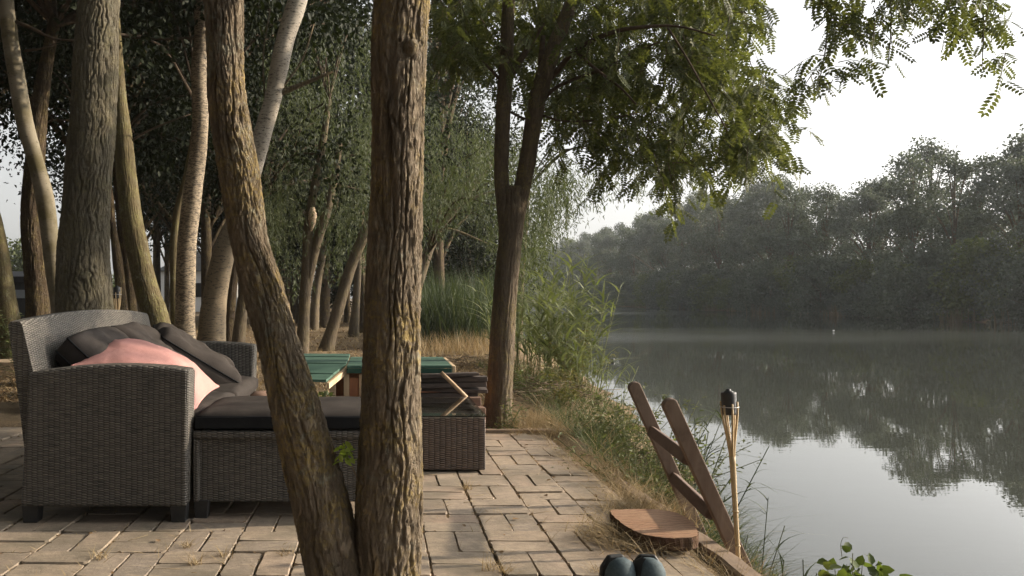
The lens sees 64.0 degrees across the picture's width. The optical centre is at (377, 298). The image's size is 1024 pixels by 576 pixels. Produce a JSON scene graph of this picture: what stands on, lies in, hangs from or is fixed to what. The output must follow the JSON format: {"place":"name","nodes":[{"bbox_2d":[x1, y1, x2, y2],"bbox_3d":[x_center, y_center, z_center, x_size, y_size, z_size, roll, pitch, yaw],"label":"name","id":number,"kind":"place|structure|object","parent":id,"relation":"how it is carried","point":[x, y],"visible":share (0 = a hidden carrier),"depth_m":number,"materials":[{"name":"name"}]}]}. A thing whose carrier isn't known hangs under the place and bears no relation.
{"place":"outdoors","nodes":[
{"label":"outdoors","id":0,"kind":"place"},
{"bbox_2d":[161,252,237,311],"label":"house","id":1,"kind":"structure","parent":0,"point":[198,287],"depth_m":51.50,"materials":[{"name":"white paint"}]},
{"bbox_2d":[0,408,719,575],"bbox_3d":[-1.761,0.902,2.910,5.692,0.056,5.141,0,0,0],"label":"brick paving","id":2,"kind":"structure","parent":0,"point":[61,554],"depth_m":3.04,"materials":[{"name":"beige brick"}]},
{"bbox_2d":[8,310,256,522],"bbox_3d":[-1.090,0.469,4.015,0.720,0.822,1.770,0,0,0],"label":"rattan sofa","id":3,"kind":"object","parent":2,"relation":"on","point":[111,434],"visible":0.75,"depth_m":3.13,"materials":[{"name":"grey wicker"}]},
{"bbox_2d":[194,391,234,430],"bbox_3d":[-1.005,0.509,3.665,0.600,0.128,0.800,0,0,0],"label":"seat cushion","id":4,"kind":"object","parent":3,"relation":"on","point":[210,398],"visible":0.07,"depth_m":3.61,"materials":[{"name":"grey fabric"}]},
{"bbox_2d":[55,326,128,366],"bbox_3d":[-1.171,0.317,3.600,0.391,0.370,0.572,0,0,0],"label":"back cushion","id":5,"kind":"object","parent":4,"relation":"on","point":[78,347],"visible":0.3,"depth_m":3.34,"materials":[{"name":"grey fabric"}]},
{"bbox_2d":[71,338,218,409],"bbox_3d":[-0.988,0.337,3.475,0.521,0.317,0.434,0,0,0],"label":"throw pillow","id":6,"kind":"object","parent":4,"relation":"on","point":[127,350],"visible":0.51,"depth_m":3.41,"materials":[{"name":"pink fabric"}]},
{"bbox_2d":[213,376,257,395],"bbox_3d":[-1.005,0.508,4.460,0.600,0.125,0.780,0,0,0],"label":"seat cushion","id":7,"kind":"object","parent":3,"relation":"on","point":[247,386],"visible":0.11,"depth_m":4.29,"materials":[{"name":"grey fabric"}]},
{"bbox_2d":[111,322,188,358],"bbox_3d":[-1.141,0.304,4.080,0.391,0.371,0.552,0,0,0],"label":"back cushion","id":8,"kind":"object","parent":7,"relation":"on","point":[133,330],"visible":0.23,"depth_m":4.00,"materials":[{"name":"grey fabric"}]},
{"bbox_2d":[152,322,241,383],"bbox_3d":[-1.029,0.348,4.460,0.507,0.428,0.497,0,0,-24],"label":"back cushion","id":9,"kind":"object","parent":7,"relation":"on","point":[215,367],"visible":0.55,"depth_m":4.28,"materials":[{"name":"grey fabric"}]},
{"bbox_2d":[193,428,359,517],"bbox_3d":[-0.338,0.704,3.465,0.795,0.352,0.562,0,0,0],"label":"rattan bench","id":10,"kind":"object","parent":2,"relation":"on","point":[236,464],"visible":0.43,"depth_m":3.21,"materials":[{"name":"grey wicker"}]},
{"bbox_2d":[195,396,360,429],"bbox_3d":[-0.338,0.487,3.470,0.812,0.087,0.577,0,0,0],"label":"bench cushion","id":11,"kind":"object","parent":10,"relation":"on","point":[341,412],"visible":0.48,"depth_m":3.21,"materials":[{"name":"grey fabric"}]},
{"bbox_2d":[86,428,598,575],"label":"dry tufts","id":12,"kind":"object","parent":2,"relation":"on","point":[224,554],"visible":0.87,"depth_m":2.68,"materials":[{"name":"beige plant"}]},
{"bbox_2d":[304,354,455,396],"bbox_3d":[-0.042,0.647,5.484,1.085,0.465,1.076,0,0,0],"label":"picnic table","id":13,"kind":"object","parent":2,"relation":"on","point":[347,380],"visible":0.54,"depth_m":5.22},
{"bbox_2d":[421,397,486,469],"bbox_3d":[0.228,0.733,4.455,0.647,0.276,0.782,0,0,0],"label":"glass table","id":14,"kind":"object","parent":2,"relation":"on","point":[453,433],"visible":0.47,"depth_m":4.07,"materials":[{"name":"wicker"}]},
{"bbox_2d":[599,554,635,575],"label":"shoe","id":15,"kind":"object","parent":2,"relation":"on","point":[616,565],"visible":1,"depth_m":2.06,"materials":[{"name":"rubber"}]},
{"bbox_2d":[633,554,665,575],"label":"shoe","id":16,"kind":"object","parent":2,"relation":"on","point":[648,565],"visible":0.85,"depth_m":2.06,"materials":[{"name":"rubber"}]},
{"bbox_2d":[610,509,698,550],"bbox_3d":[1.025,0.849,2.954,0.271,0.055,0.396,0,0,0],"label":"wood slab","id":17,"kind":"object","parent":2,"relation":"on","point":[651,520],"depth_m":2.89,"materials":[{"name":"brown wood"}]},
{"bbox_2d":[0,299,1022,574],"bbox_3d":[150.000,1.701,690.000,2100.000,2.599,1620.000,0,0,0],"label":"ground","id":18,"kind":"structure","parent":0,"point":[10,419],"depth_m":9.04,"materials":[{"name":"soil"}]},
{"bbox_2d":[7,237,22,270],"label":"distant tree","id":19,"kind":"object","parent":18,"relation":"on","point":[16,252],"visible":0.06,"depth_m":70.92,"materials":[{"name":"green plant"}]},
{"bbox_2d":[12,271,24,318],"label":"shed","id":20,"kind":"structure","parent":18,"relation":"on","point":[18,277],"depth_m":27.00,"materials":[{"name":"grey"}]},
{"bbox_2d":[0,0,73,312],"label":"poplar tree","id":21,"kind":"object","parent":18,"relation":"on","point":[42,187],"visible":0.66,"depth_m":7.43,"materials":[{"name":"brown plant"}]},
{"bbox_2d":[0,0,125,358],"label":"poplar tree","id":22,"kind":"object","parent":18,"relation":"on","point":[9,308],"visible":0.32,"depth_m":10.72,"materials":[{"name":"green plant"}]},
{"bbox_2d":[0,0,172,111],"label":"tall tree","id":23,"kind":"object","parent":18,"relation":"on","point":[33,47],"visible":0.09,"depth_m":10.68,"materials":[{"name":"green plant"}]},
{"bbox_2d":[55,0,120,312],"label":"poplar tree","id":24,"kind":"object","parent":18,"relation":"on","point":[83,277],"visible":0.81,"depth_m":6.34,"materials":[{"name":"brown plant"}]},
{"bbox_2d":[4,21,213,311],"bbox_3d":[-7.240,-4.575,24.469,7.606,11.298,7.650,0,0,24],"label":"woodland tree","id":25,"kind":"object","parent":18,"relation":"on","point":[149,222],"visible":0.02,"depth_m":24.00,"materials":[{"name":"green plant"}]},
{"bbox_2d":[46,13,199,291],"bbox_3d":[-8.303,-5.424,31.773,8.822,13.104,8.872,0,0,-37],"label":"woodland tree","id":26,"kind":"object","parent":18,"relation":"on","point":[157,235],"visible":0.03,"depth_m":31.90,"materials":[{"name":"green plant"}]},
{"bbox_2d":[0,1,267,309],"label":"poplar tree","id":27,"kind":"object","parent":18,"relation":"on","point":[118,269],"visible":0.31,"depth_m":11.32,"materials":[{"name":"green plant"}]},
{"bbox_2d":[0,1,272,310],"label":"poplar tree","id":28,"kind":"object","parent":18,"relation":"on","point":[131,300],"visible":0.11,"depth_m":11.93,"materials":[{"name":"green plant"}]},
{"bbox_2d":[115,14,190,326],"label":"poplar tree","id":29,"kind":"object","parent":18,"relation":"on","point":[150,301],"visible":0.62,"depth_m":7.33,"materials":[{"name":"brown plant"}]},
{"bbox_2d":[112,177,200,315],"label":"woodland tree","id":30,"kind":"object","parent":18,"relation":"on","point":[165,256],"visible":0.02,"depth_m":39.92,"materials":[{"name":"brown plant"}]},
{"bbox_2d":[45,31,286,230],"bbox_3d":[-5.364,-4.211,20.753,7.141,10.548,7.101,0,0,-6],"label":"woodland tree","id":31,"kind":"object","parent":18,"relation":"on","point":[145,203],"visible":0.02,"depth_m":21.02,"materials":[{"name":"green plant"}]},
{"bbox_2d":[0,0,333,146],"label":"tall tree","id":32,"kind":"object","parent":18,"relation":"on","point":[62,86],"visible":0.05,"depth_m":11.58,"materials":[{"name":"green plant"}]},
{"bbox_2d":[1,0,370,317],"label":"poplar tree","id":33,"kind":"object","parent":18,"relation":"on","point":[37,301],"visible":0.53,"depth_m":8.38,"materials":[{"name":"green plant"}]},
{"bbox_2d":[121,0,284,338],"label":"poplar tree","id":34,"kind":"object","parent":18,"relation":"on","point":[185,283],"visible":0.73,"depth_m":8.12,"materials":[{"name":"brown plant"}]},
{"bbox_2d":[46,1,364,301],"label":"woodland tree","id":35,"kind":"object","parent":18,"relation":"on","point":[208,240],"visible":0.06,"depth_m":16.90,"materials":[{"name":"green plant"}]},
{"bbox_2d":[40,0,372,325],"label":"poplar tree","id":36,"kind":"object","parent":18,"relation":"on","point":[134,50],"visible":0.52,"depth_m":8.95,"materials":[{"name":"green plant"}]},
{"bbox_2d":[126,33,370,340],"bbox_3d":[-2.315,-1.788,14.853,4.667,5.508,5.609,0,0,32],"label":"poplar tree","id":37,"kind":"object","parent":18,"relation":"on","point":[231,302],"visible":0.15,"depth_m":14.15,"materials":[{"name":"green plant"}]},
{"bbox_2d":[197,0,332,340],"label":"white poplar tree","id":38,"kind":"object","parent":18,"relation":"on","point":[212,320],"visible":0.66,"depth_m":6.93,"materials":[{"name":"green plant"}]},
{"bbox_2d":[0,320,575,424],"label":"dry straw","id":39,"kind":"object","parent":18,"relation":"on","point":[258,376],"visible":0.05,"depth_m":10.51,"materials":[{"name":"beige plant"}]},
{"bbox_2d":[255,14,371,353],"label":"willow tree","id":40,"kind":"object","parent":18,"relation":"on","point":[312,244],"visible":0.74,"depth_m":11.44,"materials":[{"name":"green plant"}]},
{"bbox_2d":[265,123,370,329],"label":"willow tree","id":41,"kind":"object","parent":18,"relation":"on","point":[314,307],"visible":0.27,"depth_m":19.95,"materials":[{"name":"green plant"}]},
{"bbox_2d":[178,38,471,341],"bbox_3d":[-1.430,-1.713,13.295,5.360,5.359,4.114,0,0,38],"label":"poplar tree","id":42,"kind":"object","parent":18,"relation":"on","point":[239,329],"visible":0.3,"depth_m":12.47,"materials":[{"name":"green plant"}]},
{"bbox_2d":[214,0,455,327],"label":"woodland tree","id":43,"kind":"object","parent":18,"relation":"on","point":[326,287],"visible":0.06,"depth_m":23.29,"materials":[{"name":"green plant"}]},
{"bbox_2d":[318,49,371,332],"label":"young tree","id":44,"kind":"object","parent":18,"relation":"on","point":[361,311],"visible":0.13,"depth_m":20.40,"materials":[{"name":"green plant"}]},
{"bbox_2d":[337,131,431,336],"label":"willow tree","id":45,"kind":"object","parent":18,"relation":"on","point":[353,330],"visible":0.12,"depth_m":18.41,"materials":[{"name":"green plant"}]},
{"bbox_2d":[317,103,495,350],"bbox_3d":[0.544,-1.314,13.249,3.167,4.634,3.692,0,0,0],"label":"willow tree","id":46,"kind":"object","parent":18,"relation":"on","point":[328,341],"visible":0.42,"depth_m":13.40,"materials":[{"name":"green plant"}]},
{"bbox_2d":[336,57,516,288],"bbox_3d":[1.318,-4.145,29.103,6.894,10.454,7.427,0,0,-5],"label":"woodland tree","id":47,"kind":"object","parent":18,"relation":"on","point":[458,168],"visible":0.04,"depth_m":28.09,"materials":[{"name":"green plant"}]},
{"bbox_2d":[301,0,580,292],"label":"woodland tree","id":48,"kind":"object","parent":18,"relation":"on","point":[438,256],"visible":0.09,"depth_m":24.08,"materials":[{"name":"green plant"}]},
{"bbox_2d":[352,39,548,277],"bbox_3d":[1.891,-4.790,30.926,7.449,11.766,7.285,0,0,-34],"label":"woodland tree","id":49,"kind":"object","parent":18,"relation":"on","point":[479,91],"visible":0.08,"depth_m":30.33,"materials":[{"name":"green plant"}]},
{"bbox_2d":[363,253,544,348],"bbox_3d":[1.693,0.177,18.039,4.682,2.001,10.018,0,0,9],"label":"reed bed","id":50,"kind":"object","parent":18,"relation":"on","point":[445,310],"visible":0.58,"depth_m":14.48,"materials":[{"name":"green plant"}]},
{"bbox_2d":[420,324,489,356],"bbox_3d":[1.362,0.683,13.391,2.042,0.493,2.761,0,0,0],"label":"dry reed edge","id":51,"kind":"object","parent":18,"relation":"on","point":[442,348],"visible":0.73,"depth_m":12.83,"materials":[{"name":"beige plant"}]},
{"bbox_2d":[421,94,557,293],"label":"woodland tree","id":52,"kind":"object","parent":18,"relation":"on","point":[469,256],"visible":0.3,"depth_m":26.86,"materials":[{"name":"green plant"}]},
{"bbox_2d":[421,125,589,293],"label":"willow tree","id":53,"kind":"object","parent":18,"relation":"on","point":[431,241],"visible":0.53,"depth_m":11.08,"materials":[{"name":"green plant"}]},
{"bbox_2d":[483,361,564,394],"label":"weed plant","id":54,"kind":"object","parent":18,"relation":"on","point":[520,379],"visible":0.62,"depth_m":7.19,"materials":[{"name":"green plant"}]},
{"bbox_2d":[453,266,609,372],"bbox_3d":[2.102,0.325,10.242,2.347,1.483,3.430,0,0,-26],"label":"reed clump","id":55,"kind":"object","parent":18,"relation":"on","point":[522,330],"visible":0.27,"depth_m":10.41,"materials":[{"name":"green plant"}]},
{"bbox_2d":[540,363,593,407],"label":"weed plant","id":56,"kind":"object","parent":18,"relation":"on","point":[562,392],"visible":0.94,"depth_m":6.39,"materials":[{"name":"green plant"}]},
{"bbox_2d":[513,376,620,406],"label":"grass","id":57,"kind":"structure","parent":18,"relation":"on","point":[534,388],"depth_m":6.93,"materials":[{"name":"plant"}]},
{"bbox_2d":[474,239,664,396],"bbox_3d":[2.043,0.200,8.817,2.315,1.977,3.480,0,0,0],"label":"reed clump","id":58,"kind":"object","parent":18,"relation":"on","point":[569,333],"visible":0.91,"depth_m":8.53,"materials":[{"name":"green plant"}]},
{"bbox_2d":[560,237,592,290],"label":"tree","id":59,"kind":"object","parent":18,"relation":"on","point":[584,244],"visible":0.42,"depth_m":193.66,"materials":[{"name":"green plant"}]},
{"bbox_2d":[538,320,619,387],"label":"leafy bush","id":60,"kind":"object","parent":18,"relation":"on","point":[565,366],"visible":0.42,"depth_m":8.54,"materials":[{"name":"green plant"}]},
{"bbox_2d":[553,348,645,421],"bbox_3d":[2.351,0.883,8.050,1.174,0.825,1.620,0,0,22],"label":"reed clump","id":61,"kind":"object","parent":18,"relation":"on","point":[603,378],"visible":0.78,"depth_m":8.05,"materials":[{"name":"green plant"}]},
{"bbox_2d":[590,230,623,300],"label":"tree","id":62,"kind":"object","parent":18,"relation":"on","point":[605,244],"visible":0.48,"depth_m":161.74,"materials":[{"name":"green plant"}]},
{"bbox_2d":[512,146,708,338],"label":"willow tree","id":63,"kind":"object","parent":18,"relation":"on","point":[536,243],"visible":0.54,"depth_m":9.80,"materials":[{"name":"green plant"}]},
{"bbox_2d":[203,0,1023,575],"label":"locust tree","id":64,"kind":"object","parent":18,"relation":"on","point":[381,532],"visible":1,"depth_m":2.39,"materials":[{"name":"brown plant"}]},
{"bbox_2d":[552,432,679,498],"bbox_3d":[1.243,0.876,4.129,0.574,0.366,0.531,0,0,-43],"label":"weed plant","id":65,"kind":"object","parent":18,"relation":"on","point":[632,470],"visible":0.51,"depth_m":4.06,"materials":[{"name":"green plant"}]},
{"bbox_2d":[602,226,640,283],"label":"tree","id":66,"kind":"object","parent":18,"relation":"on","point":[613,261],"visible":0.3,"depth_m":152.19,"materials":[{"name":"green plant"}]},
{"bbox_2d":[562,380,684,451],"bbox_3d":[1.669,0.808,5.235,0.625,0.534,1.166,0,0,-26],"label":"weed plant","id":67,"kind":"object","parent":18,"relation":"on","point":[627,418],"visible":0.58,"depth_m":5.21,"materials":[{"name":"green plant"}]},
{"bbox_2d":[425,0,824,428],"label":"robinia tree","id":68,"kind":"object","parent":18,"relation":"on","point":[698,68],"visible":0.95,"depth_m":5.59,"materials":[{"name":"green plant"}]},
{"bbox_2d":[614,229,648,297],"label":"tree","id":69,"kind":"object","parent":18,"relation":"on","point":[624,264],"visible":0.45,"depth_m":143.47,"materials":[{"name":"green plant"}]},
{"bbox_2d":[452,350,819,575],"bbox_3d":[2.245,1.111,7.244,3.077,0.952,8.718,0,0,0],"label":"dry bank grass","id":70,"kind":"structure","parent":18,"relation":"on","point":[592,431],"depth_m":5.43,"materials":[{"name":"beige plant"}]},
{"bbox_2d":[625,216,664,288],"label":"tree","id":71,"kind":"object","parent":18,"relation":"on","point":[651,229],"visible":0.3,"depth_m":134.31,"materials":[{"name":"green plant"}]},
{"bbox_2d":[627,204,666,289],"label":"tree","id":72,"kind":"object","parent":18,"relation":"on","point":[656,218],"visible":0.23,"depth_m":139.62,"materials":[{"name":"green plant"}]},
{"bbox_2d":[469,353,840,575],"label":"bank grass","id":73,"kind":"structure","parent":18,"relation":"on","point":[585,438],"depth_m":4.93,"materials":[{"name":"green plant"}]},
{"bbox_2d":[643,216,685,282],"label":"tree","id":74,"kind":"object","parent":18,"relation":"on","point":[657,250],"visible":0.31,"depth_m":124.62,"materials":[{"name":"green plant"}]},
{"bbox_2d":[583,451,761,575],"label":"kerb beam","id":75,"kind":"structure","parent":18,"relation":"on","point":[730,559],"depth_m":2.76,"materials":[{"name":"beige wood"}]},
{"bbox_2d":[587,397,765,494],"bbox_3d":[1.630,0.850,4.460,0.636,0.608,0.823,0,0,-28],"label":"weed plant","id":76,"kind":"object","parent":18,"relation":"on","point":[643,440],"visible":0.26,"depth_m":4.57,"materials":[{"name":"green plant"}]},
{"bbox_2d":[625,424,730,524],"bbox_3d":[1.536,0.913,4.083,0.545,0.577,0.708,0,0,0],"label":"weed plant","id":77,"kind":"object","parent":18,"relation":"on","point":[689,472],"visible":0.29,"depth_m":4.09,"materials":[{"name":"green plant"}]},
{"bbox_2d":[627,381,752,568],"bbox_3d":[1.365,1.020,3.193,0.715,1.332,0.716,0,0,0],"label":"wooden ladder","id":78,"kind":"object","parent":18,"relation":"on","point":[708,504],"visible":0.96,"depth_m":2.89,"materials":[{"name":"brown wood"}]},
{"bbox_2d":[661,198,723,292],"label":"tree","id":79,"kind":"object","parent":18,"relation":"on","point":[682,229],"visible":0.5,"depth_m":107.93,"materials":[{"name":"green plant"}]},
{"bbox_2d":[684,194,738,291],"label":"tree","id":80,"kind":"object","parent":18,"relation":"on","point":[706,240],"visible":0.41,"depth_m":102.13,"materials":[{"name":"green plant"}]},
{"bbox_2d":[629,401,799,573],"bbox_3d":[1.707,1.048,4.152,1.200,0.961,0.952,0,0,-39],"label":"reed clump","id":81,"kind":"object","parent":18,"relation":"on","point":[707,457],"visible":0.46,"depth_m":4.17,"materials":[{"name":"green plant"}]},
{"bbox_2d":[719,389,740,557],"bbox_3d":[1.223,0.632,2.798,0.065,0.634,0.065,0,0,0],"label":"bamboo torch","id":82,"kind":"object","parent":18,"relation":"on","point":[728,404],"visible":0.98,"depth_m":2.78,"materials":[{"name":"beige wood"}]},
{"bbox_2d":[716,193,768,280],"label":"tree","id":83,"kind":"object","parent":18,"relation":"on","point":[733,262],"visible":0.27,"depth_m":94.50,"materials":[{"name":"green plant"}]},
{"bbox_2d":[716,178,799,270],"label":"tree","id":84,"kind":"object","parent":18,"relation":"on","point":[730,210],"visible":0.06,"depth_m":98.35,"materials":[{"name":"green plant"}]},
{"bbox_2d":[725,172,796,269],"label":"tree","id":85,"kind":"object","parent":18,"relation":"on","point":[784,178],"visible":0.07,"depth_m":90.17,"materials":[{"name":"green plant"}]},
{"bbox_2d":[726,180,798,295],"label":"tree","id":86,"kind":"object","parent":18,"relation":"on","point":[762,200],"visible":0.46,"depth_m":87.98,"materials":[{"name":"green plant"}]},
{"bbox_2d":[739,180,829,291],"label":"tree","id":87,"kind":"object","parent":18,"relation":"on","point":[786,231],"visible":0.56,"depth_m":80.62,"materials":[{"name":"green plant"}]},
{"bbox_2d":[776,251,837,311],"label":"tree","id":88,"kind":"object","parent":18,"relation":"on","point":[799,265],"visible":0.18,"depth_m":74.27,"materials":[{"name":"green plant"}]},
{"bbox_2d":[788,181,859,293],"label":"tree","id":89,"kind":"object","parent":18,"relation":"on","point":[824,197],"visible":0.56,"depth_m":73.93,"materials":[{"name":"green plant"}]},
{"bbox_2d":[809,189,872,260],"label":"tree","id":90,"kind":"object","parent":18,"relation":"on","point":[832,212],"visible":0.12,"depth_m":77.25,"materials":[{"name":"green plant"}]},
{"bbox_2d":[824,183,902,299],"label":"tree","id":91,"kind":"object","parent":18,"relation":"on","point":[869,205],"visible":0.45,"depth_m":68.37,"materials":[{"name":"green plant"}]},
{"bbox_2d":[817,537,911,575],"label":"vine plant","id":92,"kind":"object","parent":18,"relation":"on","point":[879,570],"visible":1,"depth_m":2.98,"materials":[{"name":"green plant"}]},
{"bbox_2d":[831,169,914,282],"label":"tree","id":93,"kind":"object","parent":18,"relation":"on","point":[873,182],"visible":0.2,"depth_m":71.71,"materials":[{"name":"green plant"}]},
{"bbox_2d":[855,150,961,293],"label":"tree","id":94,"kind":"object","parent":18,"relation":"on","point":[906,218],"visible":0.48,"depth_m":61.14,"materials":[{"name":"green plant"}]},
{"bbox_2d":[869,234,987,320],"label":"bank shrub","id":95,"kind":"object","parent":18,"relation":"on","point":[922,256],"visible":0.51,"depth_m":53.58,"materials":[{"name":"green plant"}]},
{"bbox_2d":[881,134,988,272],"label":"tree","id":96,"kind":"object","parent":18,"relation":"on","point":[927,148],"visible":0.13,"depth_m":64.55,"materials":[{"name":"green plant"}]},
{"bbox_2d":[908,151,1012,289],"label":"tree","id":97,"kind":"object","parent":18,"relation":"on","point":[954,167],"visible":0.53,"depth_m":54.76,"materials":[{"name":"green plant"}]},
{"bbox_2d":[927,231,1023,320],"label":"bank shrub","id":98,"kind":"object","parent":18,"relation":"on","point":[973,250],"visible":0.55,"depth_m":49.52,"materials":[{"name":"green plant"}]},
{"bbox_2d":[933,152,1017,260],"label":"tree","id":99,"kind":"object","parent":18,"relation":"on","point":[984,159],"visible":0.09,"depth_m":58.28,"materials":[{"name":"green plant"}]},
{"bbox_2d":[960,123,1023,273],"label":"tree","id":100,"kind":"object","parent":18,"relation":"on","point":[988,179],"visible":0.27,"depth_m":52.25,"materials":[{"name":"green plant"}]},
{"bbox_2d":[973,150,1023,297],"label":"tree","id":101,"kind":"object","parent":18,"relation":"on","point":[1014,170],"visible":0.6,"depth_m":49.08,"materials":[{"name":"green plant"}]},
{"bbox_2d":[0,0,1023,298],"label":"sky","id":102,"kind":"structure","parent":0,"point":[859,129],"materials":[{"name":"white"}]},
{"bbox_2d":[495,403,811,575],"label":"dead grass","id":103,"kind":"structure","parent":0,"point":[616,491],"depth_m":3.41,"materials":[{"name":"brown plant"}]},
{"bbox_2d":[523,303,1023,575],"bbox_3d":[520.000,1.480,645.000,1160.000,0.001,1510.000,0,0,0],"label":"river water","id":104,"kind":"structure","parent":0,"point":[896,445],"depth_m":9.57,"materials":[{"name":"grey liquid"}]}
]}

